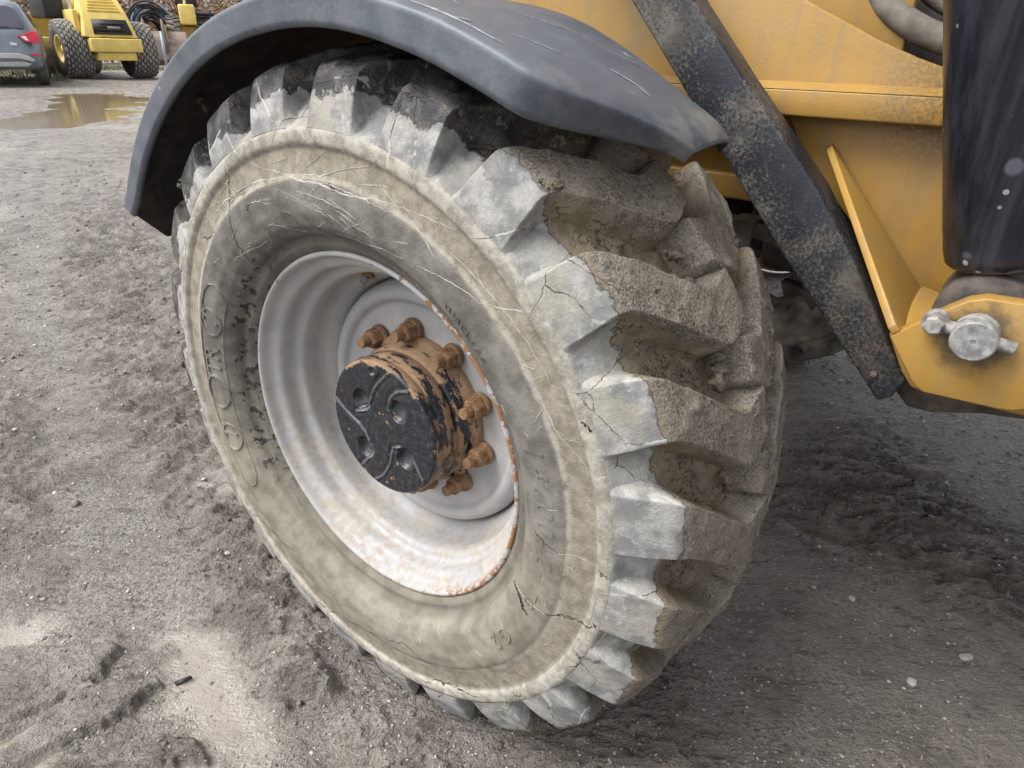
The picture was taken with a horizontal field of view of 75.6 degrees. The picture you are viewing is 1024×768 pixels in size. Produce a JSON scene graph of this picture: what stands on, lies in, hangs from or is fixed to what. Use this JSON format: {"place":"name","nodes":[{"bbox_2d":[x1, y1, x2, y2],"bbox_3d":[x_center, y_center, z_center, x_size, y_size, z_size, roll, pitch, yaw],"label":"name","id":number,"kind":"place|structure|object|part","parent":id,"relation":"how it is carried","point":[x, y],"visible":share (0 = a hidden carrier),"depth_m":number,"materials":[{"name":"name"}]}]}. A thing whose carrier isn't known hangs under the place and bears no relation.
{"place":"outdoors","nodes":[
{"label":"outdoors","id":0,"kind":"place"},
{"bbox_2d":[0,61,163,81],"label":"grass","id":1,"kind":"structure","parent":0,"point":[61,77],"depth_m":17.84,"materials":[{"name":"green plant"}]},
{"bbox_2d":[9,0,235,37],"label":"sky","id":2,"kind":"structure","parent":0,"point":[9,0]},
{"bbox_2d":[0,61,1023,767],"bbox_3d":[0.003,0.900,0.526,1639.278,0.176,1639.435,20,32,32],"label":"ground","id":3,"kind":"structure","parent":0,"point":[986,721],"depth_m":1.39,"materials":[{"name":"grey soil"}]},
{"bbox_2d":[0,0,51,84],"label":"parked car","id":4,"kind":"object","parent":3,"relation":"on","point":[22,45],"visible":1,"depth_m":14.13,"materials":[{"name":"grey paint"}]},
{"bbox_3d":[-11.101,-7.668,13.784,1.477,0.460,0.377,-14,31,-28],"label":"rear window","id":5,"kind":"part","parent":4,"relation":"part of","materials":[{"name":"grey glass"}]},
{"bbox_3d":[-11.221,-8.503,15.390,0.155,0.364,2.350,-14,31,-28],"label":"side window","id":6,"kind":"part","parent":4,"relation":"part of","materials":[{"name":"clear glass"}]},
{"bbox_2d":[0,93,149,129],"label":"puddle","id":7,"kind":"object","parent":3,"relation":"on","point":[76,110],"visible":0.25,"depth_m":10.44,"materials":[{"name":"brown liquid"}]},
{"bbox_2d":[20,0,159,78],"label":"road roller","id":8,"kind":"object","parent":3,"relation":"on","point":[70,31],"visible":0.96,"depth_m":17.27,"materials":[{"name":"metal"}]},
{"bbox_2d":[8,0,243,62],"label":"beech hedge","id":9,"kind":"object","parent":3,"relation":"on","point":[220,6],"visible":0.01,"depth_m":30.92,"materials":[{"name":"brown plant"}]},
{"bbox_2d":[126,0,170,30],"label":"hose coil","id":10,"kind":"object","parent":3,"relation":"on","point":[136,8],"visible":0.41,"depth_m":28.21,"materials":[{"name":"black plastic"}]},
{"bbox_2d":[159,31,167,65],"bbox_3d":[-13.440,-12.911,25.503,0.107,1.251,0.087,20,32,32],"label":"marker post","id":11,"kind":"object","parent":3,"relation":"on","point":[163,48],"visible":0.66,"depth_m":25.45,"materials":[{"name":"white plastic"}]},
{"bbox_2d":[141,0,213,64],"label":"wheel loader","id":12,"kind":"object","parent":3,"relation":"on","point":[176,34],"visible":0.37,"depth_m":27.73,"materials":[{"name":"metal"}]},
{"bbox_2d":[174,675,192,685],"bbox_3d":[-0.580,0.524,1.166,0.030,0.007,0.008,-11,29,-22],"label":"slate sliver","id":13,"kind":"object","parent":3,"relation":"on","point":[181,681],"visible":1,"depth_m":1.17,"materials":[{"name":"grey stone"}]},
{"bbox_2d":[0,155,1010,767],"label":"mud crumbs","id":14,"kind":"object","parent":3,"relation":"on","point":[498,745],"visible":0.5,"depth_m":1.40,"materials":[{"name":"soil"}]},
{"bbox_2d":[123,0,1023,731],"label":"wheeled digger","id":15,"kind":"object","parent":3,"relation":"on","point":[499,324],"visible":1,"depth_m":0.79,"materials":[{"name":"grey rubber"}]},
{"bbox_2d":[809,533,833,542],"bbox_3d":[0.752,0.373,1.591,0.220,0.001,0.140,20,32,32],"label":"twig","id":16,"kind":"object","parent":3,"relation":"on","point":[827,539],"visible":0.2,"depth_m":1.59,"materials":[{"name":"brown wood"}]},
{"bbox_2d":[906,677,916,686],"bbox_3d":[0.730,0.544,1.206,0.016,0.009,0.019,20,32,32],"label":"stone","id":17,"kind":"object","parent":3,"relation":"on","point":[910,681],"visible":1,"depth_m":1.20,"materials":[{"name":"beige stone"}]},
{"bbox_2d":[958,653,973,660],"bbox_3d":[0.867,0.521,1.260,0.028,0.012,0.016,-2,27,-6],"label":"stone","id":18,"kind":"object","parent":3,"relation":"on","point":[966,656],"visible":1,"depth_m":1.25,"materials":[{"name":"grey stone"}]}
]}

